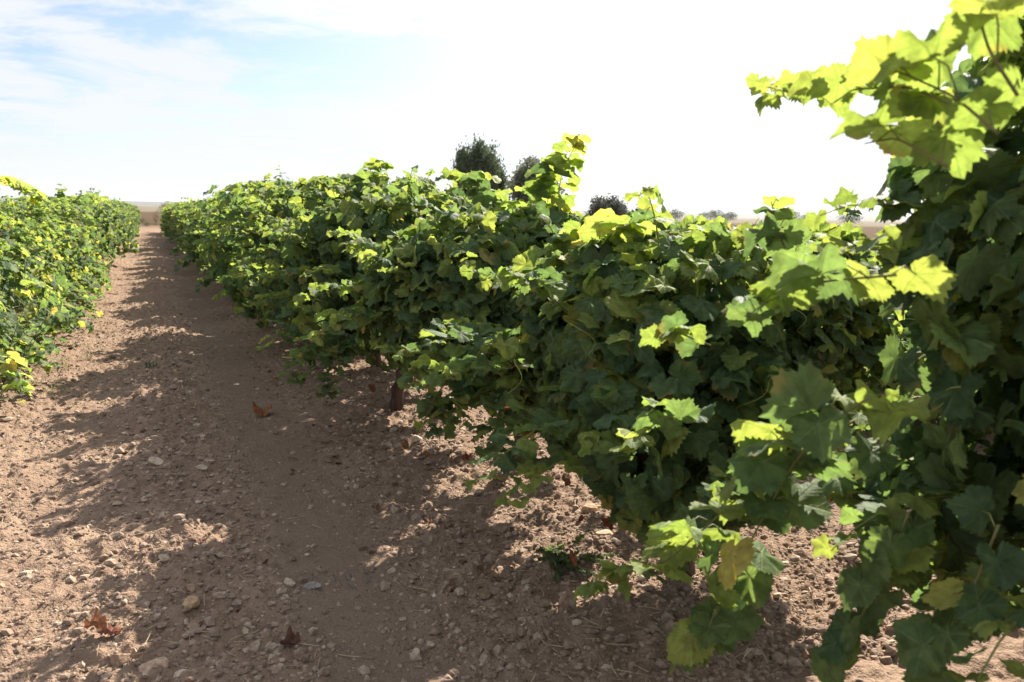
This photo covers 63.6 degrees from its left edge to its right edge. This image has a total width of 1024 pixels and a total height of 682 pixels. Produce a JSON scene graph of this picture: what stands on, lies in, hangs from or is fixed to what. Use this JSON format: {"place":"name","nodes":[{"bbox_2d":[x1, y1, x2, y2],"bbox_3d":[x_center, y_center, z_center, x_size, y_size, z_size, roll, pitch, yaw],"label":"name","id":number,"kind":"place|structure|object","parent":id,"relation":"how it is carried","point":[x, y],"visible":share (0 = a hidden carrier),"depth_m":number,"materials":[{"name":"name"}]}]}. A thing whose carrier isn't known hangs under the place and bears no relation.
{"place":"outdoors","nodes":[
{"label":"outdoors","id":0,"kind":"place"},
{"bbox_2d":[83,606,106,629],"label":"fallen leaf","id":1,"kind":"object","parent":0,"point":[98,621],"visible":1,"depth_m":2.87,"materials":[{"name":"brown plant"}]},
{"bbox_2d":[196,538,206,542],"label":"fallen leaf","id":2,"kind":"object","parent":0,"point":[199,540],"visible":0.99,"depth_m":3.64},
{"bbox_2d":[0,197,908,221],"bbox_3d":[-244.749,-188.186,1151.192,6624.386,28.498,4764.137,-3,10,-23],"label":"hills","id":3,"kind":"structure","parent":0,"point":[582,212],"depth_m":2985.56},
{"bbox_2d":[0,206,1023,681],"bbox_3d":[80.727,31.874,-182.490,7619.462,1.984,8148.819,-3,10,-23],"label":"ground","id":4,"kind":"structure","parent":0,"point":[148,274],"depth_m":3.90,"materials":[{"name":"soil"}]},
{"bbox_2d":[0,265,39,379],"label":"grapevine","id":5,"kind":"object","parent":4,"relation":"on","point":[15,295],"visible":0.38,"depth_m":6.89,"materials":[{"name":"plant"}]},
{"bbox_2d":[0,283,61,403],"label":"grapevine","id":6,"kind":"object","parent":4,"relation":"on","point":[35,353],"visible":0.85,"depth_m":6.45,"materials":[{"name":"green plant"}]},
{"bbox_2d":[0,292,71,400],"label":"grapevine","id":7,"kind":"object","parent":4,"relation":"on","point":[11,344],"visible":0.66,"depth_m":6.07,"materials":[{"name":"plant"}]},
{"bbox_2d":[0,236,76,395],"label":"grapevine","id":8,"kind":"object","parent":4,"relation":"on","point":[10,262],"visible":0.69,"depth_m":7.57,"materials":[{"name":"green plant"}]},
{"bbox_2d":[30,373,63,383],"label":"grass tuft","id":9,"kind":"object","parent":4,"relation":"on","point":[38,381],"visible":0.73,"depth_m":6.95,"materials":[{"name":"beige plant"}]},
{"bbox_2d":[36,381,62,392],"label":"grass tuft","id":10,"kind":"object","parent":4,"relation":"on","point":[52,388],"visible":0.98,"depth_m":6.65,"materials":[{"name":"beige plant"}]},
{"bbox_2d":[0,175,102,333],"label":"grapevine","id":11,"kind":"object","parent":4,"relation":"on","point":[43,248],"visible":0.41,"depth_m":9.32,"materials":[{"name":"green plant"}]},
{"bbox_2d":[0,192,104,319],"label":"grapevine","id":12,"kind":"object","parent":4,"relation":"on","point":[80,280],"visible":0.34,"depth_m":10.70,"materials":[{"name":"green plant"}]},
{"bbox_2d":[0,195,112,290],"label":"grapevine","id":13,"kind":"object","parent":4,"relation":"on","point":[74,215],"visible":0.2,"depth_m":13.34,"materials":[{"name":"green plant"}]},
{"bbox_2d":[0,183,113,298],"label":"grapevine","id":14,"kind":"object","parent":4,"relation":"on","point":[97,273],"visible":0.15,"depth_m":12.23,"materials":[{"name":"green plant"}]},
{"bbox_2d":[1,189,116,259],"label":"grapevine","id":15,"kind":"object","parent":4,"relation":"on","point":[103,246],"visible":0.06,"depth_m":16.21,"materials":[{"name":"green plant"}]},
{"bbox_2d":[0,193,118,265],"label":"grapevine","id":16,"kind":"object","parent":4,"relation":"on","point":[110,237],"visible":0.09,"depth_m":14.72,"materials":[{"name":"green plant"}]},
{"bbox_2d":[9,187,116,249],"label":"grapevine","id":17,"kind":"object","parent":4,"relation":"on","point":[77,195],"depth_m":18.79,"materials":[{"name":"green plant"}]},
{"bbox_2d":[6,187,121,252],"bbox_3d":[-9.586,-2.309,17.503,2.423,1.893,1.699,-7,12,-43],"label":"grapevine","id":18,"kind":"object","parent":4,"relation":"on","point":[115,217],"visible":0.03,"depth_m":17.77,"materials":[{"name":"green plant"}]},
{"bbox_2d":[51,356,84,369],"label":"grass tuft","id":19,"kind":"object","parent":4,"relation":"on","point":[52,368],"visible":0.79,"depth_m":7.60,"materials":[{"name":"beige plant"}]},
{"bbox_2d":[54,337,83,348],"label":"grass tuft","id":20,"kind":"object","parent":4,"relation":"on","point":[72,343],"visible":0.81,"depth_m":8.66,"materials":[{"name":"beige plant"}]},
{"bbox_2d":[66,352,92,360],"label":"grass tuft","id":21,"kind":"object","parent":4,"relation":"on","point":[81,356],"visible":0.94,"depth_m":8.14,"materials":[{"name":"beige plant"}]},
{"bbox_2d":[100,625,122,635],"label":"fallen leaf","id":22,"kind":"object","parent":4,"relation":"on","point":[110,630],"visible":1,"depth_m":2.86,"materials":[{"name":"plant"}]},
{"bbox_2d":[103,197,131,242],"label":"grapevine","id":23,"kind":"object","parent":4,"relation":"on","point":[123,216],"visible":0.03,"depth_m":23.29,"materials":[{"name":"green plant"}]},
{"bbox_2d":[108,201,128,232],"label":"grapevine","id":24,"kind":"object","parent":4,"relation":"on","point":[120,207],"depth_m":26.05,"materials":[{"name":"green plant"}]},
{"bbox_2d":[115,563,123,568],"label":"stone","id":25,"kind":"object","parent":4,"relation":"on","point":[119,565],"visible":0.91,"depth_m":3.39,"materials":[{"name":"beige stone"}]},
{"bbox_2d":[101,202,138,257],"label":"grapevine","id":26,"kind":"object","parent":4,"relation":"on","point":[125,248],"visible":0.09,"depth_m":20.61,"materials":[{"name":"green plant"}]},
{"bbox_2d":[110,654,131,665],"bbox_3d":[-1.273,1.039,2.692,0.058,0.039,0.067,-7,12,-42],"label":"stone","id":27,"kind":"object","parent":4,"relation":"on","point":[119,659],"visible":0.88,"depth_m":2.68,"materials":[{"name":"beige stone"}]},
{"bbox_2d":[109,197,136,219],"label":"grapevine","id":28,"kind":"object","parent":4,"relation":"on","point":[120,202],"visible":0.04,"depth_m":30.26,"materials":[{"name":"green plant"}]},
{"bbox_2d":[110,197,138,224],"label":"grapevine","id":29,"kind":"object","parent":4,"relation":"on","point":[134,206],"visible":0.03,"depth_m":40.30,"materials":[{"name":"green plant"}]},
{"bbox_2d":[116,206,132,238],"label":"grapevine","id":30,"kind":"object","parent":4,"relation":"on","point":[128,217],"depth_m":25.00,"materials":[{"name":"green plant"}]},
{"bbox_2d":[122,203,139,238],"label":"grapevine","id":31,"kind":"object","parent":4,"relation":"on","point":[131,225],"visible":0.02,"depth_m":29.04,"materials":[{"name":"green plant"}]},
{"bbox_2d":[126,204,139,228],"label":"grapevine","id":32,"kind":"object","parent":4,"relation":"on","point":[134,220],"visible":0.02,"depth_m":37.48,"materials":[{"name":"green plant"}]},
{"bbox_2d":[127,205,139,236],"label":"grapevine","id":33,"kind":"object","parent":4,"relation":"on","point":[137,234],"visible":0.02,"depth_m":32.14,"materials":[{"name":"green plant"}]},
{"bbox_2d":[132,205,140,223],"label":"grapevine","id":34,"kind":"object","parent":4,"relation":"on","point":[138,210],"visible":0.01,"depth_m":45.94,"materials":[{"name":"green plant"}]},
{"bbox_2d":[138,361,157,367],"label":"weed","id":35,"kind":"object","parent":4,"relation":"on","point":[151,363],"visible":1,"depth_m":7.62,"materials":[{"name":"green plant"}]},
{"bbox_2d":[139,656,168,674],"bbox_3d":[-1.151,1.048,2.659,0.084,0.054,0.092,10,12,44],"label":"stone","id":36,"kind":"object","parent":4,"relation":"on","point":[146,668],"visible":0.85,"depth_m":2.64,"materials":[{"name":"grey stone"}]},
{"bbox_2d":[148,456,164,465],"bbox_3d":[-2.008,0.687,4.693,0.098,0.063,0.095,5,10,23],"label":"stone","id":37,"kind":"object","parent":4,"relation":"on","point":[154,460],"visible":0.91,"depth_m":4.66,"materials":[{"name":"beige stone"}]},
{"bbox_2d":[158,554,169,562],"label":"stone","id":38,"kind":"object","parent":4,"relation":"on","point":[166,557],"visible":0.86,"depth_m":3.41,"materials":[{"name":"grey stone"}]},
{"bbox_2d":[161,202,184,236],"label":"grapevine","id":39,"kind":"object","parent":4,"relation":"on","point":[165,215],"visible":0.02,"depth_m":28.20,"materials":[{"name":"green plant"}]},
{"bbox_2d":[163,202,182,243],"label":"grapevine","id":40,"kind":"object","parent":4,"relation":"on","point":[170,238],"visible":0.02,"depth_m":25.48,"materials":[{"name":"green plant"}]},
{"bbox_2d":[167,208,178,240],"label":"grapevine","id":41,"kind":"object","parent":4,"relation":"on","point":[172,221],"visible":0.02,"depth_m":26.56,"materials":[{"name":"green plant"}]},
{"bbox_2d":[159,198,195,237],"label":"grapevine","id":42,"kind":"object","parent":4,"relation":"on","point":[165,231],"visible":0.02,"depth_m":29.55,"materials":[{"name":"green plant"}]},
{"bbox_2d":[170,201,195,247],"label":"grapevine","id":43,"kind":"object","parent":4,"relation":"on","point":[175,219],"visible":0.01,"depth_m":21.04,"materials":[{"name":"green plant"}]},
{"bbox_2d":[165,197,214,257],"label":"grapevine","id":44,"kind":"object","parent":4,"relation":"on","point":[174,250],"visible":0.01,"depth_m":18.37,"materials":[{"name":"green plant"}]},
{"bbox_2d":[173,206,207,271],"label":"grapevine","id":45,"kind":"object","parent":4,"relation":"on","point":[194,254],"visible":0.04,"depth_m":14.19,"materials":[{"name":"green plant"}]},
{"bbox_2d":[182,595,199,610],"bbox_3d":[-1.177,0.967,3.038,0.055,0.053,0.090,1,9,-1],"label":"stone","id":46,"kind":"object","parent":4,"relation":"on","point":[191,602],"visible":0.98,"depth_m":3.02,"materials":[{"name":"beige stone"}]},
{"bbox_2d":[186,585,195,591],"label":"stone","id":47,"kind":"object","parent":4,"relation":"on","point":[189,588],"visible":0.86,"depth_m":3.14,"materials":[{"name":"stone"}]},
{"bbox_2d":[175,196,214,251],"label":"grapevine","id":48,"kind":"object","parent":4,"relation":"on","point":[182,225],"visible":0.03,"depth_m":19.75,"materials":[{"name":"green plant"}]},
{"bbox_2d":[182,204,207,258],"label":"grapevine","id":49,"kind":"object","parent":4,"relation":"on","point":[191,214],"visible":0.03,"depth_m":16.99,"materials":[{"name":"green plant"}]},
{"bbox_2d":[195,464,207,471],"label":"stone","id":50,"kind":"object","parent":4,"relation":"on","point":[202,467],"visible":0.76,"depth_m":4.68,"materials":[{"name":"beige stone"}]},
{"bbox_2d":[179,193,246,258],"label":"grapevine","id":51,"kind":"object","parent":4,"relation":"on","point":[204,210],"visible":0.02,"depth_m":15.78,"materials":[{"name":"green plant"}]},
{"bbox_2d":[179,196,247,268],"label":"grapevine","id":52,"kind":"object","parent":4,"relation":"on","point":[201,255],"visible":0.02,"depth_m":12.90,"materials":[{"name":"green plant"}]},
{"bbox_2d":[192,199,242,292],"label":"grapevine","id":53,"kind":"object","parent":4,"relation":"on","point":[204,282],"visible":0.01,"depth_m":11.22,"materials":[{"name":"green plant"}]},
{"bbox_2d":[193,181,286,295],"bbox_3d":[-3.138,-1.283,11.747,2.745,1.884,4.832,-3,10,-23],"label":"grapevine","id":54,"kind":"object","parent":4,"relation":"on","point":[220,252],"visible":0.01,"depth_m":9.75,"materials":[{"name":"green plant"}]},
{"bbox_2d":[242,548,250,552],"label":"stone","id":55,"kind":"object","parent":4,"relation":"on","point":[246,550],"visible":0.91,"depth_m":3.58,"materials":[{"name":"grey stone"}]},
{"bbox_2d":[249,640,260,651],"bbox_3d":[-0.857,1.018,2.755,0.027,0.037,0.038,8,11,36],"label":"stone","id":56,"kind":"object","parent":4,"relation":"on","point":[255,646],"visible":1,"depth_m":2.75,"materials":[{"name":"grey stone"}]},
{"bbox_2d":[252,402,271,416],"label":"fallen leaf","id":57,"kind":"object","parent":4,"relation":"on","point":[257,410],"visible":1,"depth_m":6.15,"materials":[{"name":"brown plant"}]},
{"bbox_2d":[192,165,332,328],"bbox_3d":[-2.126,-0.874,8.824,2.427,1.975,1.873,-3,10,-23],"label":"grapevine","id":58,"kind":"object","parent":4,"relation":"on","point":[226,242],"visible":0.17,"depth_m":8.26,"materials":[{"name":"green plant"}]},
{"bbox_2d":[265,642,278,650],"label":"stone","id":59,"kind":"object","parent":4,"relation":"on","point":[270,645],"visible":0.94,"depth_m":2.82,"materials":[{"name":"grey stone"}]},
{"bbox_2d":[284,578,294,586],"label":"stone","id":60,"kind":"object","parent":4,"relation":"on","point":[290,582],"visible":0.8,"depth_m":3.32,"materials":[{"name":"grey stone"}]},
{"bbox_2d":[279,626,300,644],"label":"fallen leaf","id":61,"kind":"object","parent":4,"relation":"on","point":[291,637],"visible":1,"depth_m":2.86,"materials":[{"name":"brown plant"}]},
{"bbox_2d":[303,582,320,589],"bbox_3d":[-0.812,0.997,3.359,0.071,0.022,0.058,-3,10,-23],"label":"stone","id":62,"kind":"object","parent":4,"relation":"on","point":[309,586],"visible":0.99,"depth_m":3.35,"materials":[{"name":"grey stone"}]},
{"bbox_2d":[207,157,472,367],"bbox_3d":[-1.358,-0.626,7.322,2.487,1.960,1.726,-1,9,-13],"label":"grapevine","id":63,"kind":"object","parent":4,"relation":"on","point":[314,189],"visible":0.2,"depth_m":7.02,"materials":[{"name":"green plant"}]},
{"bbox_2d":[215,165,529,411],"bbox_3d":[-1.165,-0.429,6.664,2.372,1.836,4.051,-3,10,-23],"label":"grapevine","id":64,"kind":"object","parent":4,"relation":"on","point":[309,250],"visible":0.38,"depth_m":5.37,"materials":[{"name":"green plant"}]},
{"bbox_2d":[372,502,379,511],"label":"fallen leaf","id":65,"kind":"object","parent":4,"relation":"on","point":[377,506],"visible":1,"depth_m":4.16,"materials":[{"name":"brown plant"}]},
{"bbox_2d":[381,442,392,446],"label":"stone","id":66,"kind":"object","parent":4,"relation":"on","point":[389,444],"visible":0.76,"depth_m":5.18,"materials":[{"name":"grey stone"}]},
{"bbox_2d":[387,567,395,573],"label":"stone","id":67,"kind":"object","parent":4,"relation":"on","point":[392,570],"visible":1,"depth_m":3.47,"materials":[{"name":"grey stone"}]},
{"bbox_2d":[412,648,419,653],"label":"stone","id":68,"kind":"object","parent":4,"relation":"on","point":[416,650],"visible":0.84,"depth_m":2.86,"materials":[{"name":"grey stone"}]},
{"bbox_2d":[411,512,421,519],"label":"stone","id":69,"kind":"object","parent":4,"relation":"on","point":[415,515],"visible":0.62,"depth_m":4.06,"materials":[{"name":"grey stone"}]},
{"bbox_2d":[411,435,422,441],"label":"stone","id":70,"kind":"object","parent":4,"relation":"on","point":[415,438],"visible":0.96,"depth_m":5.20,"materials":[{"name":"beige stone"}]},
{"bbox_2d":[424,517,432,522],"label":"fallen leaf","id":71,"kind":"object","parent":4,"relation":"on","point":[427,520],"visible":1,"depth_m":4.01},
{"bbox_2d":[425,641,434,648],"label":"stone","id":72,"kind":"object","parent":4,"relation":"on","point":[430,643],"visible":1,"depth_m":2.91,"materials":[{"name":"grey stone"}]},
{"bbox_2d":[453,628,461,633],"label":"stone","id":73,"kind":"object","parent":4,"relation":"on","point":[457,630],"visible":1,"depth_m":2.98,"materials":[{"name":"grey stone"}]},
{"bbox_2d":[0,324,934,681],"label":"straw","id":74,"kind":"object","parent":4,"relation":"on","point":[368,526],"visible":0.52,"depth_m":3.45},
{"bbox_2d":[293,132,660,463],"bbox_3d":[0.219,-0.091,4.317,2.436,1.926,2.289,9,12,41],"label":"grapevine","id":75,"kind":"object","parent":4,"relation":"on","point":[404,292],"visible":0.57,"depth_m":3.93,"materials":[{"name":"green plant"}]},
{"bbox_2d":[450,133,510,197],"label":"tree","id":76,"kind":"object","parent":4,"relation":"on","point":[479,155],"visible":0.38,"depth_m":59.82,"materials":[{"name":"green plant"}]},
{"bbox_2d":[181,315,837,621],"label":"leaf litter","id":77,"kind":"object","parent":4,"relation":"on","point":[484,593],"visible":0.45,"depth_m":4.13,"materials":[{"name":"brown plant"}]},
{"bbox_2d":[505,155,565,209],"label":"tree","id":78,"kind":"object","parent":4,"relation":"on","point":[520,180],"visible":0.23,"depth_m":71.64,"materials":[{"name":"green plant"}]},
{"bbox_2d":[558,591,576,608],"bbox_3d":[0.208,0.991,3.128,0.070,0.092,0.071,1,9,1],"label":"stone","id":79,"kind":"object","parent":4,"relation":"on","point":[566,599],"visible":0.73,"depth_m":3.11,"materials":[{"name":"grey stone"}]},
{"bbox_2d":[531,529,616,583],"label":"weed","id":80,"kind":"object","parent":4,"relation":"on","point":[551,556],"visible":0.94,"depth_m":3.45,"materials":[{"name":"plant"}]},
{"bbox_2d":[581,503,597,513],"bbox_3d":[0.377,0.823,4.049,0.089,0.057,0.058,-1,9,-12],"label":"stone","id":81,"kind":"object","parent":4,"relation":"on","point":[588,507],"visible":0.79,"depth_m":4.02,"materials":[{"name":"beige stone"}]},
{"bbox_2d":[595,529,612,535],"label":"stone","id":82,"kind":"object","parent":4,"relation":"on","point":[604,532],"visible":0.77,"depth_m":3.72,"materials":[{"name":"beige stone"}]},
{"bbox_2d":[583,193,630,215],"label":"tree","id":83,"kind":"object","parent":4,"relation":"on","point":[617,207],"visible":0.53,"depth_m":64.28,"materials":[{"name":"green plant"}]},
{"bbox_2d":[393,185,925,577],"bbox_3d":[0.610,0.228,3.270,2.243,1.644,1.853,-6,11,-40],"label":"grapevine","id":84,"kind":"object","parent":4,"relation":"on","point":[652,367],"visible":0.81,"depth_m":2.62,"materials":[{"name":"green plant"}]},
{"bbox_2d":[668,208,685,218],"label":"tree","id":85,"kind":"object","parent":4,"relation":"on","point":[675,215],"visible":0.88,"depth_m":502.36,"materials":[{"name":"green plant"}]},
{"bbox_2d":[698,211,709,218],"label":"tree","id":86,"kind":"object","parent":4,"relation":"on","point":[704,213],"visible":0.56,"depth_m":565.12,"materials":[{"name":"green plant"}]},
{"bbox_2d":[705,208,717,219],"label":"tree","id":87,"kind":"object","parent":4,"relation":"on","point":[711,213],"visible":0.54,"depth_m":628.84,"materials":[{"name":"green plant"}]},
{"bbox_2d":[708,209,726,219],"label":"tree","id":88,"kind":"object","parent":4,"relation":"on","point":[721,213],"visible":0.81,"depth_m":556.81,"materials":[{"name":"green plant"}]},
{"bbox_2d":[722,210,738,220],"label":"tree","id":89,"kind":"object","parent":4,"relation":"on","point":[730,215],"visible":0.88,"depth_m":617.58,"materials":[{"name":"green plant"}]},
{"bbox_2d":[573,0,1023,681],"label":"grapevine","id":90,"kind":"object","parent":4,"relation":"on","point":[951,144],"visible":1,"depth_m":1.60,"materials":[{"name":"green plant"}]},
{"bbox_2d":[836,214,862,223],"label":"tree","id":91,"kind":"object","parent":4,"relation":"on","point":[846,217],"visible":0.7,"depth_m":520.53,"materials":[{"name":"green plant"}]},
{"bbox_2d":[856,224,893,322],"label":"grapevine","id":92,"kind":"object","parent":4,"relation":"on","point":[869,257],"depth_m":6.82,"materials":[{"name":"green plant"}]},
{"bbox_2d":[838,294,989,418],"bbox_3d":[3.263,0.039,5.814,2.590,1.292,1.864,-3,10,-25],"label":"grapevine","id":93,"kind":"object","parent":4,"relation":"on","point":[907,321],"visible":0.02,"depth_m":5.16,"materials":[{"name":"green plant"}]},
{"bbox_2d":[0,0,1023,215],"label":"sky","id":94,"kind":"structure","parent":0,"point":[131,100],"materials":[{"name":"white"}]}
]}

